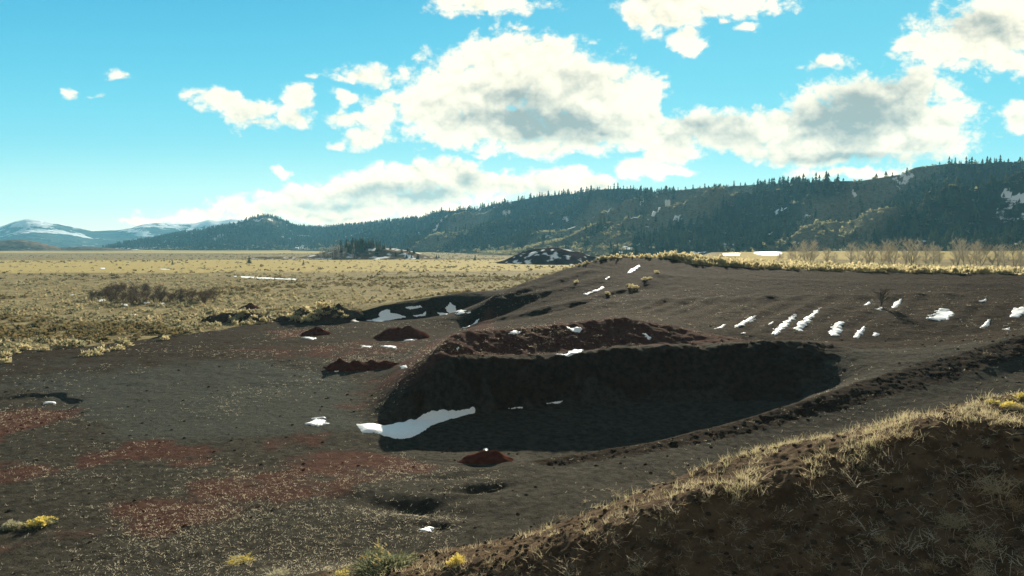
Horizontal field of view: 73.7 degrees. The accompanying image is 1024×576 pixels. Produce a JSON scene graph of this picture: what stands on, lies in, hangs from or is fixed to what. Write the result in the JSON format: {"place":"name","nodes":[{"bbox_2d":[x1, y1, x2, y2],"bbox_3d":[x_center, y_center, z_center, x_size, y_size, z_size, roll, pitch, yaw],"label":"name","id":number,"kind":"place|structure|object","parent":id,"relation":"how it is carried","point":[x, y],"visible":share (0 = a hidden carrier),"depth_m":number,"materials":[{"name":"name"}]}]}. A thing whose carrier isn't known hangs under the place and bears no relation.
{"place":"outdoors","nodes":[
{"label":"outdoors","id":0,"kind":"place"},
{"bbox_2d":[0,240,60,250],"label":"hill","id":1,"kind":"structure","parent":0,"point":[16,245],"depth_m":1414.30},
{"bbox_2d":[60,247,138,250],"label":"hill","id":2,"kind":"structure","parent":0,"point":[85,249],"depth_m":1444.99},
{"bbox_2d":[0,219,322,246],"bbox_3d":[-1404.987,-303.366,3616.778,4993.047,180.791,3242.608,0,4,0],"label":"mountains","id":3,"kind":"structure","parent":0,"point":[50,233],"depth_m":3636.38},
{"bbox_2d":[238,256,298,258],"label":"hill","id":4,"kind":"structure","parent":0,"point":[261,257],"depth_m":591.92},
{"bbox_2d":[295,247,444,259],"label":"hill","id":5,"kind":"structure","parent":0,"point":[386,253],"depth_m":579.84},
{"bbox_2d":[0,250,1023,575],"bbox_3d":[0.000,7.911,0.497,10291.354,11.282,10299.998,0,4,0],"label":"ground","id":6,"kind":"structure","parent":0,"point":[658,374],"depth_m":46.61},
{"bbox_2d":[0,356,11,362],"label":"sagebrush","id":7,"kind":"object","parent":6,"relation":"on","point":[8,360],"visible":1,"depth_m":69.61,"materials":[{"name":"beige plant"}]},
{"bbox_2d":[0,350,12,356],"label":"sagebrush","id":8,"kind":"object","parent":6,"relation":"on","point":[3,354],"visible":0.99,"depth_m":73.78,"materials":[{"name":"beige plant"}]},
{"bbox_2d":[0,518,22,532],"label":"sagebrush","id":9,"kind":"object","parent":6,"relation":"on","point":[10,525],"visible":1,"depth_m":28.99,"materials":[{"name":"grey plant"}]},
{"bbox_2d":[18,343,32,349],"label":"sagebrush","id":10,"kind":"object","parent":6,"relation":"on","point":[21,346],"visible":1,"depth_m":78.42,"materials":[{"name":"beige plant"}]},
{"bbox_2d":[21,515,59,531],"bbox_3d":[-20.250,10.038,29.291,1.537,0.536,1.364,-1,4,-15],"label":"rabbitbrush","id":11,"kind":"object","parent":6,"relation":"on","point":[39,522],"visible":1,"depth_m":29.21,"materials":[{"name":"yellow plant"}]},
{"bbox_2d":[78,349,92,356],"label":"sagebrush","id":12,"kind":"object","parent":6,"relation":"on","point":[85,353],"visible":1,"depth_m":73.69,"materials":[{"name":"beige plant"}]},
{"bbox_2d":[131,291,148,304],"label":"bare shrub","id":13,"kind":"object","parent":6,"relation":"on","point":[142,300],"visible":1,"depth_m":135.48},
{"bbox_2d":[164,293,174,301],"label":"bare shrub","id":14,"kind":"object","parent":6,"relation":"on","point":[170,300],"visible":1,"depth_m":137.79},
{"bbox_2d":[205,289,219,302],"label":"bare shrub","id":15,"kind":"object","parent":6,"relation":"on","point":[214,293],"visible":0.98,"depth_m":139.47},
{"bbox_2d":[201,310,274,323],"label":"cinder pile","id":16,"kind":"object","parent":6,"relation":"on","point":[223,317],"visible":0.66,"depth_m":106.51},
{"bbox_2d":[225,552,256,565],"bbox_3d":[-10.326,10.338,25.826,1.313,0.201,1.509,0,4,-3],"label":"rabbitbrush","id":17,"kind":"object","parent":6,"relation":"on","point":[240,558],"visible":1,"depth_m":25.94,"materials":[{"name":"yellow plant"}]},
{"bbox_2d":[238,303,259,309],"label":"cinder pile","id":18,"kind":"object","parent":6,"relation":"on","point":[250,306],"visible":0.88,"depth_m":124.82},
{"bbox_2d":[234,276,294,279],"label":"snow patch","id":19,"kind":"object","parent":6,"relation":"on","point":[264,277],"visible":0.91,"depth_m":246.97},
{"bbox_2d":[263,566,290,575],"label":"rabbitbrush","id":20,"kind":"object","parent":6,"relation":"on","point":[278,572],"visible":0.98,"depth_m":23.84,"materials":[{"name":"beige plant"}]},
{"bbox_2d":[0,253,571,341],"bbox_3d":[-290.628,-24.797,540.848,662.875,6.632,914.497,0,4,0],"label":"dark plain brush","id":21,"kind":"object","parent":6,"relation":"on","point":[151,330],"visible":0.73,"depth_m":113.16,"materials":[{"name":"beige plant"}]},
{"bbox_2d":[289,315,302,321],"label":"sagebrush","id":22,"kind":"object","parent":6,"relation":"on","point":[294,317],"visible":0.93,"depth_m":105.83,"materials":[{"name":"green plant"}]},
{"bbox_2d":[0,253,607,351],"bbox_3d":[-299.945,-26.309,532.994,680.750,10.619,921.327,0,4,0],"label":"plain sagebrush","id":23,"kind":"object","parent":6,"relation":"on","point":[178,320],"visible":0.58,"depth_m":141.15,"materials":[{"name":"beige plant"}]},
{"bbox_2d":[300,313,311,322],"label":"sagebrush","id":24,"kind":"object","parent":6,"relation":"on","point":[307,318],"visible":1,"depth_m":104.66,"materials":[{"name":"green plant"}]},
{"bbox_2d":[301,327,331,335],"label":"cinder pile","id":25,"kind":"object","parent":6,"relation":"on","point":[314,331],"visible":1,"depth_m":91.31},
{"bbox_2d":[305,418,329,426],"bbox_3d":[-13.294,9.125,46.303,2.132,0.198,1.632,3,5,40],"label":"snow patch","id":26,"kind":"object","parent":6,"relation":"on","point":[317,422],"visible":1,"depth_m":45.96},
{"bbox_2d":[276,303,363,322],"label":"cinder pile","id":27,"kind":"object","parent":6,"relation":"on","point":[352,314],"visible":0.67,"depth_m":107.08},
{"bbox_2d":[314,308,324,314],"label":"sagebrush","id":28,"kind":"object","parent":27,"relation":"on","point":[318,310],"visible":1,"depth_m":106.53,"materials":[{"name":"green plant"}]},
{"bbox_2d":[315,301,324,307],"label":"sagebrush","id":29,"kind":"object","parent":27,"relation":"on","point":[319,305],"visible":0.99,"depth_m":107.94,"materials":[{"name":"beige plant"}]},
{"bbox_2d":[330,567,353,575],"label":"rabbitbrush","id":30,"kind":"object","parent":6,"relation":"on","point":[337,574],"visible":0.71,"depth_m":19.62,"materials":[{"name":"yellow plant"}]},
{"bbox_2d":[324,358,376,371],"bbox_3d":[-15.097,7.253,64.589,5.290,1.242,2.300,0,4,0],"label":"cinder pile","id":31,"kind":"object","parent":6,"relation":"on","point":[339,365],"visible":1,"depth_m":64.16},
{"bbox_2d":[1,320,729,528],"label":"red gravel","id":32,"kind":"structure","parent":6,"relation":"on","point":[303,469],"depth_m":39.88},
{"bbox_2d":[365,360,397,368],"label":"cinder pile","id":33,"kind":"object","parent":6,"relation":"on","point":[383,364],"visible":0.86,"depth_m":65.06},
{"bbox_2d":[345,538,419,575],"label":"rabbitbrush","id":34,"kind":"object","parent":6,"relation":"on","point":[377,561],"visible":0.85,"depth_m":19.07,"materials":[{"name":"green plant"}]},
{"bbox_2d":[366,309,405,320],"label":"snow patch","id":35,"kind":"object","parent":6,"relation":"on","point":[385,315],"visible":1,"depth_m":110.08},
{"bbox_2d":[374,326,429,339],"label":"cinder pile","id":36,"kind":"object","parent":6,"relation":"on","point":[404,333],"visible":0.99,"depth_m":87.69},
{"bbox_2d":[356,407,474,438],"bbox_3d":[-5.761,9.446,47.811,10.454,0.877,3.950,-3,5,-39],"label":"snow patch","id":37,"kind":"object","parent":6,"relation":"on","point":[409,428],"visible":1,"depth_m":46.96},
{"bbox_2d":[419,526,433,531],"bbox_3d":[-3.642,10.361,29.264,0.440,0.276,0.814,2,4,23],"label":"snow patch","id":38,"kind":"object","parent":6,"relation":"on","point":[429,528],"visible":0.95,"depth_m":29.26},
{"bbox_2d":[440,553,465,567],"bbox_3d":[-1.543,7.070,17.708,0.763,0.354,0.561,-1,4,-8],"label":"rabbitbrush","id":39,"kind":"object","parent":6,"relation":"on","point":[453,561],"visible":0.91,"depth_m":17.67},
{"bbox_2d":[445,302,470,314],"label":"snow patch","id":40,"kind":"object","parent":6,"relation":"on","point":[450,308],"visible":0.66,"depth_m":116.15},
{"bbox_2d":[459,450,513,463],"bbox_3d":[-1.519,9.913,39.864,4.025,0.986,2.070,0,4,0],"label":"cinder pile","id":41,"kind":"object","parent":6,"relation":"on","point":[487,457],"visible":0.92,"depth_m":39.41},
{"bbox_2d":[0,284,1023,575],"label":"dry tufts","id":42,"kind":"object","parent":6,"relation":"on","point":[304,472],"visible":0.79,"depth_m":31.74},
{"bbox_2d":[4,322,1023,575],"bbox_3d":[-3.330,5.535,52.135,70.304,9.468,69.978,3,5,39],"label":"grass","id":43,"kind":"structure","parent":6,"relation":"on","point":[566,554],"depth_m":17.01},
{"bbox_2d":[555,349,583,356],"bbox_3d":[5.168,5.481,57.617,1.586,0.363,3.521,2,4,34],"label":"snow patch","id":44,"kind":"object","parent":6,"relation":"on","point":[572,351],"visible":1,"depth_m":57.43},
{"bbox_2d":[567,327,581,332],"bbox_3d":[5.747,3.830,62.623,1.450,0.478,1.200,0,4,0],"label":"snow patch","id":45,"kind":"object","parent":6,"relation":"on","point":[575,329],"visible":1,"depth_m":62.54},
{"bbox_2d":[621,559,642,575],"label":"dead bush","id":46,"kind":"object","parent":6,"relation":"on","point":[637,571],"visible":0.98,"depth_m":15.31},
{"bbox_2d":[294,389,1023,575],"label":"dry grass","id":47,"kind":"structure","parent":6,"relation":"on","point":[903,418],"depth_m":17.29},
{"bbox_2d":[723,253,739,255],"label":"snow patch","id":48,"kind":"object","parent":6,"relation":"on","point":[731,254],"visible":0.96,"depth_m":240.32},
{"bbox_2d":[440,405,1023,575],"bbox_3d":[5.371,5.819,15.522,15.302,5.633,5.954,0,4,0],"label":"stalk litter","id":49,"kind":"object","parent":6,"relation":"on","point":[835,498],"visible":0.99,"depth_m":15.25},
{"bbox_2d":[734,316,755,327],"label":"snow patch","id":50,"kind":"object","parent":6,"relation":"on","point":[749,319],"visible":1,"depth_m":72.19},
{"bbox_2d":[480,279,1023,339],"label":"slope weeds","id":51,"kind":"object","parent":6,"relation":"on","point":[766,312],"visible":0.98,"depth_m":79.37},
{"bbox_2d":[754,251,781,255],"bbox_3d":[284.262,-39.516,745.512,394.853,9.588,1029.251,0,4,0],"label":"snow patch","id":52,"kind":"object","parent":6,"relation":"on","point":[773,253],"visible":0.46,"depth_m":253.38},
{"bbox_2d":[772,314,796,334],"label":"snow patch","id":53,"kind":"object","parent":6,"relation":"on","point":[783,325],"visible":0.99,"depth_m":70.24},
{"bbox_2d":[786,247,796,260],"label":"bare tree","id":54,"kind":"object","parent":6,"relation":"on","point":[790,249],"visible":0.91,"depth_m":147.22,"materials":[{"name":"brown plant"}]},
{"bbox_2d":[790,241,807,260],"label":"bare tree","id":55,"kind":"object","parent":6,"relation":"on","point":[798,249],"visible":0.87,"depth_m":140.29,"materials":[{"name":"brown plant"}]},
{"bbox_2d":[793,310,818,330],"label":"snow patch","id":56,"kind":"object","parent":6,"relation":"on","point":[801,324],"visible":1,"depth_m":70.86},
{"bbox_2d":[798,238,822,261],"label":"bare tree","id":57,"kind":"object","parent":6,"relation":"on","point":[808,249],"visible":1,"depth_m":132.97,"materials":[{"name":"brown plant"}]},
{"bbox_2d":[802,549,819,559],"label":"dead bush","id":58,"kind":"object","parent":6,"relation":"on","point":[812,554],"visible":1,"depth_m":14.47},
{"bbox_2d":[599,253,1023,274],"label":"plateau brush","id":59,"kind":"object","parent":6,"relation":"on","point":[793,264],"visible":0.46,"depth_m":114.65,"materials":[{"name":"beige plant"}]},
{"bbox_2d":[821,244,833,261],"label":"bare tree","id":60,"kind":"object","parent":6,"relation":"on","point":[828,252],"visible":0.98,"depth_m":142.81,"materials":[{"name":"brown plant"}]},
{"bbox_2d":[829,322,844,335],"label":"snow patch","id":61,"kind":"object","parent":6,"relation":"on","point":[836,329],"visible":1,"depth_m":67.98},
{"bbox_2d":[843,242,860,262],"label":"bare tree","id":62,"kind":"object","parent":6,"relation":"on","point":[850,257],"visible":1,"depth_m":128.18,"materials":[{"name":"brown plant"}]},
{"bbox_2d":[854,326,865,337],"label":"snow patch","id":63,"kind":"object","parent":6,"relation":"on","point":[858,333],"visible":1,"depth_m":66.52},
{"bbox_2d":[855,247,865,261],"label":"bare tree","id":64,"kind":"object","parent":6,"relation":"on","point":[861,260],"visible":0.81,"depth_m":134.74,"materials":[{"name":"brown plant"}]},
{"bbox_2d":[859,242,878,264],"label":"bare tree","id":65,"kind":"object","parent":6,"relation":"on","point":[869,255],"visible":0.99,"depth_m":130.07,"materials":[{"name":"brown plant"}]},
{"bbox_2d":[867,244,877,263],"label":"bare tree","id":66,"kind":"object","parent":6,"relation":"on","point":[873,251],"visible":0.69,"depth_m":131.57,"materials":[{"name":"brown plant"}]},
{"bbox_2d":[852,416,899,443],"bbox_3d":[8.941,3.402,16.544,1.401,0.853,0.540,0,4,2],"label":"dead weed","id":67,"kind":"object","parent":6,"relation":"on","point":[876,432],"visible":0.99,"depth_m":16.54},
{"bbox_2d":[870,531,891,544],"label":"dead bush","id":68,"kind":"object","parent":6,"relation":"on","point":[879,539],"visible":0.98,"depth_m":14.30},
{"bbox_2d":[875,246,890,262],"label":"bare tree","id":69,"kind":"object","parent":6,"relation":"on","point":[881,260],"visible":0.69,"depth_m":142.04,"materials":[{"name":"brown plant"}]},
{"bbox_2d":[874,287,893,306],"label":"bare shrub","id":70,"kind":"object","parent":6,"relation":"on","point":[881,296],"visible":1,"depth_m":78.06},
{"bbox_2d":[881,240,901,262],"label":"bare tree","id":71,"kind":"object","parent":6,"relation":"on","point":[893,243],"visible":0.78,"depth_m":134.44,"materials":[{"name":"brown plant"}]},
{"bbox_2d":[871,419,912,439],"bbox_3d":[9.278,3.370,16.477,1.146,0.698,0.442,1,4,11],"label":"dead weed","id":72,"kind":"object","parent":6,"relation":"on","point":[902,434],"visible":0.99,"depth_m":16.45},
{"bbox_2d":[881,237,903,263],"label":"bare tree","id":73,"kind":"object","parent":6,"relation":"on","point":[895,249],"visible":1,"depth_m":133.08,"materials":[{"name":"brown plant"}]},
{"bbox_2d":[891,299,901,307],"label":"snow patch","id":74,"kind":"object","parent":6,"relation":"on","point":[897,303],"visible":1,"depth_m":79.55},
{"bbox_2d":[897,237,914,265],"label":"bare tree","id":75,"kind":"object","parent":6,"relation":"on","point":[906,258],"visible":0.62,"depth_m":135.89,"materials":[{"name":"brown plant"}]},
{"bbox_2d":[900,238,922,264],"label":"bare tree","id":76,"kind":"object","parent":6,"relation":"on","point":[911,253],"visible":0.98,"depth_m":125.70,"materials":[{"name":"brown plant"}]},
{"bbox_2d":[916,266,928,272],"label":"sagebrush","id":77,"kind":"object","parent":6,"relation":"on","point":[922,269],"visible":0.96,"depth_m":103.05,"materials":[{"name":"beige plant"}]},
{"bbox_2d":[918,559,942,573],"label":"dead bush","id":78,"kind":"object","parent":6,"relation":"on","point":[928,567],"visible":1,"depth_m":13.35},
{"bbox_2d":[920,243,943,263],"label":"bare tree","id":79,"kind":"object","parent":6,"relation":"on","point":[926,255],"visible":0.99,"depth_m":124.25,"materials":[{"name":"brown plant"}]},
{"bbox_2d":[924,241,943,264],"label":"bare tree","id":80,"kind":"object","parent":6,"relation":"on","point":[934,258],"visible":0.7,"depth_m":138.34,"materials":[{"name":"brown plant"}]},
{"bbox_2d":[932,246,947,263],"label":"bare tree","id":81,"kind":"object","parent":6,"relation":"on","point":[939,252],"visible":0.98,"depth_m":134.25,"materials":[{"name":"brown plant"}]},
{"bbox_2d":[927,308,953,320],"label":"snow patch","id":82,"kind":"object","parent":6,"relation":"on","point":[944,314],"visible":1,"depth_m":72.51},
{"bbox_2d":[926,508,975,536],"bbox_3d":[9.128,4.879,14.113,1.011,0.658,0.985,2,4,29],"label":"dead bush","id":83,"kind":"object","parent":6,"relation":"on","point":[956,521],"visible":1,"depth_m":14.08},
{"bbox_2d":[946,237,968,265],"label":"bare tree","id":84,"kind":"object","parent":6,"relation":"on","point":[952,243],"visible":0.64,"depth_m":145.79,"materials":[{"name":"brown plant"}]},
{"bbox_2d":[952,241,972,264],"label":"bare tree","id":85,"kind":"object","parent":6,"relation":"on","point":[966,252],"visible":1,"depth_m":133.44,"materials":[{"name":"brown plant"}]},
{"bbox_2d":[961,238,990,264],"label":"bare tree","id":86,"kind":"object","parent":6,"relation":"on","point":[974,251],"visible":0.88,"depth_m":134.57,"materials":[{"name":"brown plant"}]},
{"bbox_2d":[962,557,989,575],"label":"dead bush","id":87,"kind":"object","parent":6,"relation":"on","point":[978,570],"visible":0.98,"depth_m":12.93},
{"bbox_2d":[953,533,1001,554],"bbox_3d":[9.270,5.035,13.500,0.844,0.485,0.890,3,5,43],"label":"dead bush","id":88,"kind":"object","parent":6,"relation":"on","point":[980,543],"visible":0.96,"depth_m":13.46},
{"bbox_2d":[968,239,986,264],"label":"bare tree","id":89,"kind":"object","parent":6,"relation":"on","point":[980,249],"visible":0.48,"depth_m":145.42,"materials":[{"name":"brown plant"}]},
{"bbox_2d":[970,243,994,265],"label":"bare tree","id":90,"kind":"object","parent":6,"relation":"on","point":[989,247],"visible":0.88,"depth_m":142.20,"materials":[{"name":"brown plant"}]},
{"bbox_2d":[957,468,1023,510],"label":"dead bush","id":91,"kind":"object","parent":6,"relation":"on","point":[993,488],"visible":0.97,"depth_m":14.59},
{"bbox_2d":[973,550,1011,573],"bbox_3d":[9.133,5.169,12.944,0.726,0.420,0.391,1,4,19],"label":"dead weed","id":92,"kind":"object","parent":6,"relation":"on","point":[990,561],"visible":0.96,"depth_m":12.92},
{"bbox_2d":[985,399,999,404],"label":"rabbitbrush","id":93,"kind":"object","parent":6,"relation":"on","point":[990,401],"visible":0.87,"depth_m":18.28,"materials":[{"name":"yellow plant"}]},
{"bbox_2d":[986,245,999,264],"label":"bare tree","id":94,"kind":"object","parent":6,"relation":"on","point":[994,258],"visible":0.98,"depth_m":139.30,"materials":[{"name":"brown plant"}]},
{"bbox_2d":[989,243,1008,265],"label":"bare tree","id":95,"kind":"object","parent":6,"relation":"on","point":[997,260],"visible":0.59,"depth_m":144.79,"materials":[{"name":"brown plant"}]},
{"bbox_2d":[999,247,1014,266],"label":"bare tree","id":96,"kind":"object","parent":6,"relation":"on","point":[1005,261],"visible":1,"depth_m":126.47,"materials":[{"name":"brown plant"}]},
{"bbox_2d":[994,493,1023,512],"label":"dead bush","id":97,"kind":"object","parent":6,"relation":"on","point":[1015,503],"visible":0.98,"depth_m":14.17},
{"bbox_2d":[997,399,1023,410],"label":"rabbitbrush","id":98,"kind":"object","parent":6,"relation":"on","point":[1010,404],"visible":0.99,"depth_m":17.83,"materials":[{"name":"yellow plant"}]},
{"bbox_2d":[997,242,1023,266],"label":"bare tree","id":99,"kind":"object","parent":6,"relation":"on","point":[1012,258],"visible":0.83,"depth_m":134.64,"materials":[{"name":"brown plant"}]},
{"bbox_2d":[1010,307,1023,317],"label":"snow patch","id":100,"kind":"object","parent":6,"relation":"on","point":[1017,312],"visible":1,"depth_m":71.59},
{"bbox_2d":[1011,391,1023,400],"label":"rabbitbrush","id":101,"kind":"object","parent":6,"relation":"on","point":[1020,397],"visible":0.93,"depth_m":18.88,"materials":[{"name":"yellow plant"}]},
{"bbox_2d":[1013,249,1023,267],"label":"bare tree","id":102,"kind":"object","parent":6,"relation":"on","point":[1019,262],"visible":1,"depth_m":126.36,"materials":[{"name":"brown plant"}]},
{"bbox_2d":[0,0,1023,230],"label":"sky","id":103,"kind":"structure","parent":0,"point":[115,114],"materials":[{"name":"blue"}]},
{"bbox_2d":[495,248,599,264],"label":"hill","id":104,"kind":"structure","parent":0,"point":[550,256],"depth_m":434.31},
{"bbox_2d":[108,161,1023,256],"bbox_3d":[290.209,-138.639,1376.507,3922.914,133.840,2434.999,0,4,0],"label":"hills","id":105,"kind":"structure","parent":0,"point":[1011,197],"depth_m":840.51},
{"bbox_2d":[102,154,1023,253],"bbox_3d":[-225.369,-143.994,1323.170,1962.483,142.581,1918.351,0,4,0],"label":"forest","id":106,"kind":"object","parent":105,"relation":"on","point":[505,239],"visible":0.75,"depth_m":1075.07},
{"bbox_2d":[140,161,1023,254],"bbox_3d":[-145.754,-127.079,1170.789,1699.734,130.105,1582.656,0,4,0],"label":"mountain brush","id":107,"kind":"object","parent":105,"relation":"on","point":[816,222],"visible":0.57,"depth_m":816.39,"materials":[{"name":"green plant"}]},
{"bbox_2d":[869,228,877,243],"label":"conifer tree","id":108,"kind":"object","parent":105,"relation":"on","point":[874,239],"visible":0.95,"depth_m":570.22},
{"bbox_2d":[923,190,931,203],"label":"conifer tree","id":109,"kind":"object","parent":105,"relation":"on","point":[927,199],"visible":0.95,"depth_m":617.53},
{"bbox_2d":[924,228,935,245],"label":"conifer tree","id":110,"kind":"object","parent":105,"relation":"on","point":[930,236],"visible":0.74,"depth_m":524.75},
{"bbox_2d":[928,183,934,195],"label":"conifer tree","id":111,"kind":"object","parent":105,"relation":"on","point":[931,192],"visible":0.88,"depth_m":626.29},
{"bbox_2d":[938,222,945,235],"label":"conifer tree","id":112,"kind":"object","parent":105,"relation":"on","point":[942,231],"visible":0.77,"depth_m":551.13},
{"bbox_2d":[943,228,951,242],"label":"conifer tree","id":113,"kind":"object","parent":105,"relation":"on","point":[947,235],"visible":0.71,"depth_m":515.89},
{"bbox_2d":[950,229,956,241],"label":"conifer tree","id":114,"kind":"object","parent":105,"relation":"on","point":[954,234],"visible":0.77,"depth_m":513.66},
{"bbox_2d":[958,227,965,240],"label":"conifer tree","id":115,"kind":"object","parent":105,"relation":"on","point":[962,235],"visible":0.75,"depth_m":511.74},
{"bbox_2d":[970,229,980,243],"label":"conifer tree","id":116,"kind":"object","parent":105,"relation":"on","point":[975,236],"visible":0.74,"depth_m":492.87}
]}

